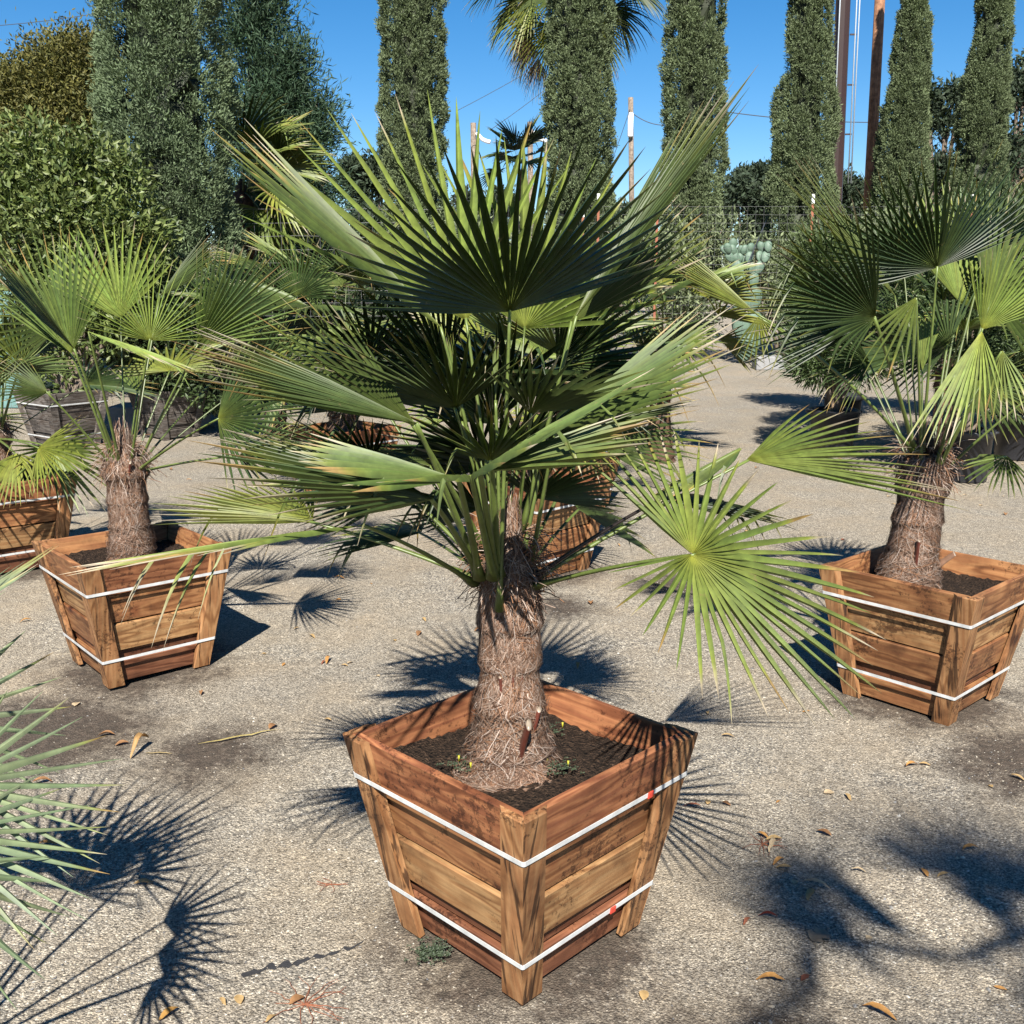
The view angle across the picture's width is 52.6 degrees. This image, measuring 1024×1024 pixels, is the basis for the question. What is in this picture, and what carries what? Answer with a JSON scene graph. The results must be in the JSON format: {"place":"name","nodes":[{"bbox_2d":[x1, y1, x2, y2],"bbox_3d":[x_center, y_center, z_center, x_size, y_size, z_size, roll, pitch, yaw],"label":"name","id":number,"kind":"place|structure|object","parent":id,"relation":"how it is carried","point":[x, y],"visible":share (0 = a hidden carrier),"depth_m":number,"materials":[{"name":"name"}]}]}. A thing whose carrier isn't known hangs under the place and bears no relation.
{"place":"outdoors","nodes":[
{"label":"outdoors","id":0,"kind":"place"},
{"bbox_2d":[0,14,89,25],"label":"overhead wire","id":1,"kind":"object","parent":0,"point":[41,21],"visible":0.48,"depth_m":46.32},
{"bbox_2d":[459,71,528,109],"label":"overhead wire","id":2,"kind":"object","parent":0,"point":[491,92],"visible":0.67,"depth_m":52.61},
{"bbox_2d":[0,282,1023,1023],"bbox_3d":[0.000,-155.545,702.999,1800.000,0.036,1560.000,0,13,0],"label":"ground","id":3,"kind":"structure","parent":0,"point":[748,414],"depth_m":3.38,"materials":[{"name":"gravel"}]},
{"bbox_2d":[0,247,54,407],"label":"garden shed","id":4,"kind":"structure","parent":3,"relation":"on","point":[12,404],"depth_m":13.40,"materials":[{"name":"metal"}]},
{"bbox_2d":[0,464,76,572],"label":"planter box","id":5,"kind":"object","parent":3,"relation":"on","point":[26,522],"visible":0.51,"depth_m":5.83,"materials":[{"name":"red wood"}]},
{"bbox_2d":[0,293,165,514],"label":"fan palm","id":6,"kind":"object","parent":5,"relation":"in","point":[11,469],"visible":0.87,"depth_m":5.52,"materials":[{"name":"plant"}]},
{"bbox_2d":[33,776,52,781],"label":"fallen leaf","id":7,"kind":"object","parent":3,"relation":"on","point":[42,777],"visible":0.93,"depth_m":3.39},
{"bbox_2d":[40,839,56,843],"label":"fallen leaf","id":8,"kind":"object","parent":3,"relation":"on","point":[47,841],"visible":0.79,"depth_m":3.01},
{"bbox_2d":[0,544,118,1009],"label":"fan palm","id":9,"kind":"object","parent":3,"relation":"on","point":[6,895],"visible":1,"depth_m":1.74,"materials":[{"name":"plant"}]},
{"bbox_2d":[13,387,108,445],"bbox_3d":[-4.450,-0.934,10.294,0.651,0.567,0.651,9,16,35],"label":"planter box","id":10,"kind":"object","parent":3,"relation":"on","point":[47,423],"visible":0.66,"depth_m":10.13,"materials":[{"name":"grey wood"}]},
{"bbox_2d":[0,103,183,393],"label":"citrus bush","id":11,"kind":"object","parent":10,"relation":"in","point":[25,178],"visible":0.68,"depth_m":9.72,"materials":[{"name":"green plant"}]},
{"bbox_2d":[0,6,131,235],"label":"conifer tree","id":12,"kind":"object","parent":3,"relation":"on","point":[52,75],"visible":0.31,"depth_m":16.41,"materials":[{"name":"green plant"}]},
{"bbox_2d":[31,521,231,688],"bbox_3d":[-1.607,0.391,4.432,0.620,0.541,0.620,-11,16,-39],"label":"planter box","id":13,"kind":"object","parent":3,"relation":"on","point":[107,645],"visible":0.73,"depth_m":4.29,"materials":[{"name":"orange wood"}]},
{"bbox_2d":[0,221,352,564],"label":"fan palm","id":14,"kind":"object","parent":13,"relation":"in","point":[125,464],"visible":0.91,"depth_m":4.20,"materials":[{"name":"plant"}]},
{"bbox_2d":[130,732,148,757],"bbox_3d":[-1.304,0.809,3.634,0.024,0.066,0.110,3,13,15],"label":"leaf strip","id":15,"kind":"object","parent":3,"relation":"on","point":[138,735],"visible":1,"depth_m":3.62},
{"bbox_2d":[133,878,152,883],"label":"fallen leaf","id":16,"kind":"object","parent":3,"relation":"on","point":[143,880],"visible":1,"depth_m":2.83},
{"bbox_2d":[108,402,210,429],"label":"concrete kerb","id":17,"kind":"structure","parent":3,"relation":"on","point":[116,412],"depth_m":11.40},
{"bbox_2d":[98,228,234,378],"bbox_3d":[-5.032,-2.884,14.364,3.252,2.774,1.959,3,13,12],"label":"hedge shrub","id":18,"kind":"object","parent":3,"relation":"on","point":[108,345],"depth_m":14.45,"materials":[{"name":"green plant"}]},
{"bbox_2d":[127,388,206,440],"bbox_3d":[-3.620,-1.049,10.935,0.589,0.513,0.589,10,16,38],"label":"planter box","id":19,"kind":"object","parent":3,"relation":"on","point":[190,416],"visible":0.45,"depth_m":10.80,"materials":[{"name":"grey wood"}]},
{"bbox_2d":[86,275,247,418],"bbox_3d":[-3.576,-1.696,10.523,1.764,1.512,1.011,0,13,0],"label":"shrub","id":20,"kind":"object","parent":19,"relation":"in","point":[159,344],"visible":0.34,"depth_m":10.41,"materials":[{"name":"green plant"}]},
{"bbox_2d":[158,1006,176,1019],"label":"fallen leaf","id":21,"kind":"object","parent":3,"relation":"on","point":[166,1011],"visible":1,"depth_m":2.32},
{"bbox_2d":[85,0,250,416],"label":"juniper tree","id":22,"kind":"object","parent":3,"relation":"on","point":[165,54],"visible":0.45,"depth_m":10.56,"materials":[{"name":"green plant"}]},
{"bbox_2d":[4,208,437,418],"bbox_3d":[-4.655,-2.379,12.059,7.710,2.640,0.050,0,13,0],"label":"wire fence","id":23,"kind":"object","parent":3,"relation":"on","point":[282,269],"visible":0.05,"depth_m":11.93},
{"bbox_2d":[198,730,268,743],"bbox_3d":[-0.979,0.810,3.747,0.300,0.006,0.022,-6,14,-23],"label":"leaf strip","id":24,"kind":"object","parent":3,"relation":"on","point":[234,736],"visible":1,"depth_m":3.74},
{"bbox_2d":[234,995,243,1003],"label":"fallen leaf","id":25,"kind":"object","parent":3,"relation":"on","point":[239,999],"visible":1,"depth_m":2.39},
{"bbox_2d":[172,247,363,443],"bbox_3d":[-2.164,-1.429,9.507,1.936,1.939,1.926,0,13,0],"label":"fan palm","id":26,"kind":"object","parent":3,"relation":"on","point":[193,295],"visible":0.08,"depth_m":9.33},
{"bbox_2d":[203,86,339,414],"bbox_3d":[-2.772,-3.097,12.657,1.514,3.821,2.025,4,13,18],"label":"background palm","id":27,"kind":"object","parent":3,"relation":"on","point":[276,134],"visible":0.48,"depth_m":12.15,"materials":[{"name":"plant"}]},
{"bbox_2d":[196,0,365,321],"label":"pine tree","id":28,"kind":"object","parent":3,"relation":"on","point":[269,67],"visible":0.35,"depth_m":14.77,"materials":[{"name":"green plant"}]},
{"bbox_2d":[289,994,304,1004],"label":"fallen leaf","id":29,"kind":"object","parent":3,"relation":"on","point":[294,998],"visible":1,"depth_m":2.39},
{"bbox_2d":[241,940,363,976],"bbox_3d":[-0.508,1.096,2.541,0.310,0.005,0.036,-5,14,-23],"label":"ground crack","id":30,"kind":"object","parent":3,"relation":"on","point":[285,964],"visible":1,"depth_m":2.53,"materials":[{"name":"gravel"}]},
{"bbox_2d":[264,975,346,1023],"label":"root tangle","id":31,"kind":"object","parent":3,"relation":"on","point":[306,1004],"visible":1,"depth_m":2.38,"materials":[{"name":"brown plant"}]},
{"bbox_2d":[318,878,346,892],"bbox_3d":[-0.501,1.025,2.838,0.091,0.005,0.064,5,13,19],"label":"root tangle","id":32,"kind":"object","parent":3,"relation":"on","point":[327,884],"visible":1,"depth_m":2.85,"materials":[{"name":"brown plant"}]},
{"bbox_2d":[287,420,400,490],"bbox_3d":[-1.280,-0.396,7.955,0.619,0.539,0.620,11,17,41],"label":"planter box","id":33,"kind":"object","parent":3,"relation":"on","point":[389,440],"visible":0.25,"depth_m":7.85,"materials":[{"name":"orange wood"}]},
{"bbox_2d":[205,213,453,436],"bbox_3d":[-1.225,-1.366,7.673,2.085,1.677,2.114,0,13,0],"label":"fan palm","id":34,"kind":"object","parent":33,"relation":"in","point":[336,419],"visible":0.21,"depth_m":7.36,"materials":[{"name":"plant"}]},
{"bbox_2d":[258,232,432,377],"bbox_3d":[-2.526,-2.619,13.798,3.316,2.608,2.201,0,13,0],"label":"hedge shrub","id":35,"kind":"object","parent":3,"relation":"on","point":[349,292],"visible":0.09,"depth_m":13.51,"materials":[{"name":"green plant"}]},
{"bbox_2d":[322,197,383,297],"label":"skyline tree","id":36,"kind":"object","parent":3,"relation":"on","point":[360,218],"visible":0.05,"depth_m":43.03,"materials":[{"name":"green plant"}]},
{"bbox_2d":[333,147,384,304],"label":"skyline tree","id":37,"kind":"object","parent":3,"relation":"on","point":[363,180],"visible":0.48,"depth_m":47.32,"materials":[{"name":"green plant"}]},
{"bbox_2d":[373,0,450,297],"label":"cypress tree","id":38,"kind":"object","parent":3,"relation":"on","point":[416,65],"visible":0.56,"depth_m":20.77,"materials":[{"name":"green plant"}]},
{"bbox_2d":[404,936,452,964],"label":"clover weed","id":39,"kind":"object","parent":3,"relation":"on","point":[434,953],"visible":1,"depth_m":2.54,"materials":[{"name":"green plant"}]},
{"bbox_2d":[387,228,554,376],"bbox_3d":[-0.681,-2.878,15.082,3.002,2.499,1.732,0,13,0],"label":"hedge shrub","id":40,"kind":"object","parent":3,"relation":"on","point":[474,322],"visible":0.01,"depth_m":14.81,"materials":[{"name":"green plant"}]},
{"bbox_2d":[470,123,490,177],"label":"utility pole","id":41,"kind":"object","parent":3,"relation":"on","point":[474,135],"visible":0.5,"depth_m":54.85,"materials":[{"name":"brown wood"}]},
{"bbox_2d":[449,184,515,238],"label":"skyline tree","id":42,"kind":"object","parent":3,"relation":"on","point":[468,194],"visible":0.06,"depth_m":47.70,"materials":[{"name":"green plant"}]},
{"bbox_2d":[422,199,560,336],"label":"hedge shrub","id":43,"kind":"object","parent":3,"relation":"on","point":[510,237],"visible":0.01,"depth_m":20.45,"materials":[{"name":"green plant"}]},
{"bbox_2d":[453,186,583,361],"bbox_3d":[0.301,-3.379,15.843,0.065,2.940,7.862,3,13,15],"label":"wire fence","id":44,"kind":"object","parent":3,"relation":"on","point":[510,245],"visible":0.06,"depth_m":14.18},
{"bbox_2d":[479,114,557,232],"bbox_3d":[0.438,-8.790,31.776,3.116,6.587,3.176,0,13,0],"label":"background palm","id":45,"kind":"object","parent":3,"relation":"on","point":[537,135],"visible":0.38,"depth_m":30.92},
{"bbox_2d":[343,680,697,1005],"bbox_3d":[0.021,0.800,2.603,0.620,0.540,0.620,12,17,43],"label":"planter box","id":46,"kind":"object","parent":3,"relation":"on","point":[539,882],"visible":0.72,"depth_m":2.47,"materials":[{"name":"red wood"}]},
{"bbox_2d":[436,753,472,771],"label":"clover weed","id":47,"kind":"object","parent":46,"relation":"on","point":[455,763],"visible":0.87,"depth_m":2.50,"materials":[{"name":"green plant"}]},
{"bbox_2d":[60,64,967,792],"bbox_3d":[0.131,-0.171,2.386,1.989,1.663,1.693,0,13,0],"label":"fan palm","id":48,"kind":"object","parent":46,"relation":"in","point":[510,736],"visible":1,"depth_m":2.22,"materials":[{"name":"plant"}]},
{"bbox_2d":[550,722,564,735],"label":"clover weed","id":49,"kind":"object","parent":46,"relation":"on","point":[557,729],"visible":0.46,"depth_m":2.69,"materials":[{"name":"green plant"}]},
{"bbox_2d":[546,756,584,774],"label":"clover weed","id":50,"kind":"object","parent":46,"relation":"on","point":[566,767],"visible":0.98,"depth_m":2.48,"materials":[{"name":"green plant"}]},
{"bbox_2d":[527,122,546,237],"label":"utility pole","id":51,"kind":"object","parent":3,"relation":"on","point":[530,157],"visible":0.21,"depth_m":55.22,"materials":[{"name":"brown wood"}]},
{"bbox_2d":[462,469,612,576],"bbox_3d":[0.130,0.068,5.877,0.620,0.539,0.620,-12,18,-44],"label":"planter box","id":52,"kind":"object","parent":3,"relation":"on","point":[579,527],"visible":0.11,"depth_m":5.76,"materials":[{"name":"red wood"}]},
{"bbox_2d":[398,308,670,488],"bbox_3d":[0.130,-0.658,5.676,1.546,1.166,1.734,0,13,0],"label":"fan palm","id":53,"kind":"object","parent":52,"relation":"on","point":[545,340],"visible":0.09,"depth_m":5.51,"materials":[{"name":"plant"}]},
{"bbox_2d":[461,0,668,332],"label":"background palm","id":54,"kind":"object","parent":3,"relation":"on","point":[524,47],"visible":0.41,"depth_m":26.48,"materials":[{"name":"plant"}]},
{"bbox_2d":[539,0,620,299],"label":"cypress tree","id":55,"kind":"object","parent":3,"relation":"on","point":[578,104],"visible":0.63,"depth_m":20.31,"materials":[{"name":"green plant"}]},
{"bbox_2d":[554,451,619,502],"bbox_3d":[0.400,-0.309,7.565,0.620,0.540,0.620,12,17,42],"label":"planter box","id":56,"kind":"object","parent":3,"relation":"on","point":[611,474],"visible":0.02,"depth_m":7.49,"materials":[{"name":"red wood"}]},
{"bbox_2d":[482,279,702,414],"bbox_3d":[0.391,-1.102,7.394,1.746,1.284,1.723,-5,13,-20],"label":"fan palm","id":57,"kind":"object","parent":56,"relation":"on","point":[645,340],"visible":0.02,"depth_m":7.00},
{"bbox_2d":[531,217,657,358],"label":"hedge shrub","id":58,"kind":"object","parent":3,"relation":"on","point":[623,313],"visible":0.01,"depth_m":21.18,"materials":[{"name":"green plant"}]},
{"bbox_2d":[600,197,658,312],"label":"skyline tree","id":59,"kind":"object","parent":3,"relation":"on","point":[623,203],"depth_m":49.82,"materials":[{"name":"green plant"}]},
{"bbox_2d":[627,97,633,309],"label":"utility pole","id":60,"kind":"object","parent":3,"relation":"on","point":[630,134],"visible":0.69,"depth_m":54.96,"materials":[{"name":"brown wood"}]},
{"bbox_2d":[639,990,648,999],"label":"fallen leaf","id":61,"kind":"object","parent":3,"relation":"on","point":[644,994],"visible":1,"depth_m":2.41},
{"bbox_2d":[551,237,773,463],"bbox_3d":[1.352,-1.430,9.239,2.045,2.058,1.948,0,13,0],"label":"fan palm","id":62,"kind":"object","parent":3,"relation":"on","point":[737,287],"visible":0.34,"depth_m":9.19,"materials":[{"name":"plant"}]},
{"bbox_2d":[605,200,759,356],"bbox_3d":[3.368,-4.767,21.483,3.733,3.288,2.289,0,13,0],"label":"hedge shrub","id":63,"kind":"object","parent":3,"relation":"on","point":[684,297],"visible":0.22,"depth_m":21.22,"materials":[{"name":"green plant"}]},
{"bbox_2d":[652,0,730,355],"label":"cypress tree","id":64,"kind":"object","parent":3,"relation":"on","point":[695,57],"visible":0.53,"depth_m":21.13,"materials":[{"name":"green plant"}]},
{"bbox_2d":[720,238,771,361],"bbox_3d":[4.568,-4.172,20.506,1.022,2.412,0.225,-1,13,-6],"label":"prickly pear","id":65,"kind":"object","parent":3,"relation":"on","point":[743,253],"visible":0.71,"depth_m":20.34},
{"bbox_2d":[718,165,777,311],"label":"skyline tree","id":66,"kind":"object","parent":3,"relation":"on","point":[736,193],"visible":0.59,"depth_m":52.38,"materials":[{"name":"green plant"}]},
{"bbox_2d":[730,156,777,261],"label":"skyline tree","id":67,"kind":"object","parent":3,"relation":"on","point":[760,168],"visible":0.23,"depth_m":56.86,"materials":[{"name":"green plant"}]},
{"bbox_2d":[746,832,786,856],"bbox_3d":[0.740,0.978,3.057,0.133,0.008,0.140,0,13,0],"label":"root tangle","id":68,"kind":"object","parent":3,"relation":"on","point":[765,844],"visible":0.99,"depth_m":3.05,"materials":[{"name":"brown plant"}]},
{"bbox_2d":[752,355,785,369],"bbox_3d":[4.773,-2.775,19.259,0.550,0.250,0.400,0,13,0],"label":"concrete block","id":69,"kind":"object","parent":3,"relation":"on","point":[772,358],"depth_m":19.07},
{"bbox_2d":[756,972,784,979],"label":"fallen leaf","id":70,"kind":"object","parent":3,"relation":"on","point":[769,974],"visible":1,"depth_m":2.47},
{"bbox_2d":[768,837,775,851],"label":"fallen leaf","id":71,"kind":"object","parent":3,"relation":"on","point":[772,841],"visible":1,"depth_m":3.03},
{"bbox_2d":[766,834,781,838],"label":"fallen leaf","id":72,"kind":"object","parent":3,"relation":"on","point":[773,836],"visible":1,"depth_m":3.08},
{"bbox_2d":[719,220,830,354],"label":"hedge shrub","id":73,"kind":"object","parent":3,"relation":"on","point":[772,277],"visible":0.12,"depth_m":21.02,"materials":[{"name":"green plant"}]},
{"bbox_2d":[585,194,993,364],"bbox_3d":[7.448,-4.360,19.660,12.108,3.190,0.053,0,13,-1],"label":"wire fence","id":74,"kind":"object","parent":3,"relation":"on","point":[698,239],"visible":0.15,"depth_m":19.38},
{"bbox_2d":[755,0,844,330],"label":"cypress tree","id":75,"kind":"object","parent":3,"relation":"on","point":[800,94],"visible":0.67,"depth_m":21.35,"materials":[{"name":"green plant"}]},
{"bbox_2d":[801,974,808,980],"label":"fallen leaf","id":76,"kind":"object","parent":3,"relation":"on","point":[804,976],"visible":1,"depth_m":2.48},
{"bbox_2d":[806,888,814,899],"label":"fallen leaf","id":77,"kind":"object","parent":3,"relation":"on","point":[809,892],"visible":1,"depth_m":2.80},
{"bbox_2d":[803,878,828,887],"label":"fallen leaf","id":78,"kind":"object","parent":3,"relation":"on","point":[817,880],"visible":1,"depth_m":2.84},
{"bbox_2d":[807,927,831,941],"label":"fallen leaf","id":79,"kind":"object","parent":3,"relation":"on","point":[818,935],"visible":1,"depth_m":2.63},
{"bbox_2d":[806,406,861,452],"bbox_3d":[3.039,-0.763,9.829,0.455,0.430,0.455,11,17,40],"label":"plant pot","id":80,"kind":"object","parent":3,"relation":"on","point":[854,413],"visible":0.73,"depth_m":9.66,"materials":[{"name":"black plastic"}]},
{"bbox_2d":[828,366,836,410],"bbox_3d":[3.039,-1.120,9.749,0.110,0.552,0.110,0,13,0],"label":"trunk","id":81,"kind":"object","parent":80,"relation":"in","point":[832,391],"visible":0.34,"depth_m":9.73,"materials":[{"name":"brown plant"}]},
{"bbox_2d":[776,256,904,411],"bbox_3d":[3.097,-1.627,9.659,1.345,1.531,1.068,0,13,0],"label":"oleander","id":82,"kind":"object","parent":80,"relation":"in","point":[808,369],"visible":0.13,"depth_m":9.55,"materials":[{"name":"green plant"}]},
{"bbox_2d":[820,392,866,432],"bbox_3d":[3.566,-1.065,11.198,0.423,0.420,0.423,11,17,40],"label":"plant pot","id":83,"kind":"object","parent":3,"relation":"on","point":[857,402],"visible":0.3,"depth_m":11.04,"materials":[{"name":"black plastic"}]},
{"bbox_2d":[777,233,922,387],"bbox_3d":[3.602,-2.081,11.024,1.572,1.808,1.021,0,13,0],"label":"oleander","id":84,"kind":"object","parent":83,"relation":"in","point":[787,328],"depth_m":11.04,"materials":[{"name":"green plant"}]},
{"bbox_2d":[774,215,913,393],"bbox_3d":[3.995,-2.324,12.397,1.800,2.468,1.237,0,13,0],"label":"potted shrub","id":85,"kind":"object","parent":3,"relation":"on","point":[806,244],"visible":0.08,"depth_m":12.24,"materials":[{"name":"green plant"}]},
{"bbox_2d":[833,0,859,221],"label":"steel pole","id":86,"kind":"object","parent":3,"relation":"on","point":[842,20],"visible":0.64,"depth_m":35.34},
{"bbox_2d":[821,163,877,223],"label":"skyline tree","id":87,"kind":"object","parent":3,"relation":"on","point":[855,185],"visible":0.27,"depth_m":45.59,"materials":[{"name":"green plant"}]},
{"bbox_2d":[862,0,884,226],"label":"utility pole","id":88,"kind":"object","parent":3,"relation":"on","point":[876,67],"visible":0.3,"depth_m":26.21,"materials":[{"name":"brown wood"}]},
{"bbox_2d":[829,201,931,333],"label":"hedge shrub","id":89,"kind":"object","parent":3,"relation":"on","point":[876,212],"visible":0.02,"depth_m":21.35,"materials":[{"name":"green plant"}]},
{"bbox_2d":[864,1001,896,1019],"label":"fallen leaf","id":90,"kind":"object","parent":3,"relation":"on","point":[880,1006],"visible":1,"depth_m":2.35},
{"bbox_2d":[862,0,934,287],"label":"cypress tree","id":91,"kind":"object","parent":3,"relation":"on","point":[903,134],"visible":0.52,"depth_m":23.68,"materials":[{"name":"green plant"}]},
{"bbox_2d":[819,544,1023,726],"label":"planter box","id":92,"kind":"object","parent":3,"relation":"on","point":[950,644],"visible":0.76,"depth_m":3.93,"materials":[{"name":"orange wood"}]},
{"bbox_2d":[669,138,1023,588],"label":"fan palm","id":93,"kind":"object","parent":92,"relation":"in","point":[956,252],"visible":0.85,"depth_m":3.68,"materials":[{"name":"plant"}]},
{"bbox_2d":[827,245,1023,454],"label":"fan palm","id":94,"kind":"object","parent":3,"relation":"on","point":[881,312],"visible":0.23,"depth_m":8.00,"materials":[{"name":"plant"}]},
{"bbox_2d":[909,217,974,420],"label":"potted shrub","id":95,"kind":"object","parent":3,"relation":"on","point":[935,308],"depth_m":12.00,"materials":[{"name":"green plant"}]},
{"bbox_2d":[920,71,969,217],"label":"skyline tree","id":96,"kind":"object","parent":3,"relation":"on","point":[943,116],"visible":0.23,"depth_m":31.95,"materials":[{"name":"green plant"}]},
{"bbox_2d":[962,843,977,849],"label":"fallen leaf","id":97,"kind":"object","parent":3,"relation":"on","point":[967,845],"visible":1,"depth_m":3.01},
{"bbox_2d":[949,426,998,482],"bbox_3d":[3.753,-0.476,8.567,0.423,0.420,0.423,11,17,40],"label":"plant pot","id":98,"kind":"object","parent":3,"relation":"on","point":[982,446],"visible":0.44,"depth_m":8.40,"materials":[{"name":"black plastic"}]},
{"bbox_2d":[844,169,1023,431],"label":"oleander","id":99,"kind":"object","parent":98,"relation":"in","point":[995,347],"visible":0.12,"depth_m":8.41,"materials":[{"name":"green plant"}]},
{"bbox_2d":[938,0,1017,216],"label":"cypress tree","id":100,"kind":"object","parent":3,"relation":"on","point":[985,81],"visible":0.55,"depth_m":24.14,"materials":[{"name":"green plant"}]},
{"bbox_2d":[989,198,1023,407],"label":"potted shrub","id":101,"kind":"object","parent":3,"relation":"on","point":[1018,272],"visible":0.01,"depth_m":8.95,"materials":[{"name":"green plant"}]},
{"bbox_2d":[991,410,1023,460],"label":"plant pot","id":102,"kind":"object","parent":3,"relation":"on","point":[1013,449],"visible":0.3,"depth_m":9.50,"materials":[{"name":"black plastic"}]},
{"bbox_2d":[959,212,1023,414],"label":"oleander","id":103,"kind":"object","parent":102,"relation":"in","point":[1019,413],"depth_m":9.48,"materials":[{"name":"green plant"}]},
{"bbox_2d":[996,47,1023,202],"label":"skyline tree","id":104,"kind":"object","parent":3,"relation":"on","point":[1016,134],"visible":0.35,"depth_m":30.92,"materials":[{"name":"green plant"}]},
{"bbox_2d":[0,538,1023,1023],"bbox_3d":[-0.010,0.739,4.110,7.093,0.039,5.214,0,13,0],"label":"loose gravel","id":105,"kind":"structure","parent":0,"point":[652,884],"depth_m":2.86,"materials":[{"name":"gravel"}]},
{"bbox_2d":[0,0,1023,279],"label":"sky","id":106,"kind":"structure","parent":0,"point":[754,30],"materials":[{"name":"blue"}]},
{"bbox_2d":[731,112,867,122],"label":"overhead wire","id":107,"kind":"object","parent":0,"point":[768,116],"visible":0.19,"depth_m":53.80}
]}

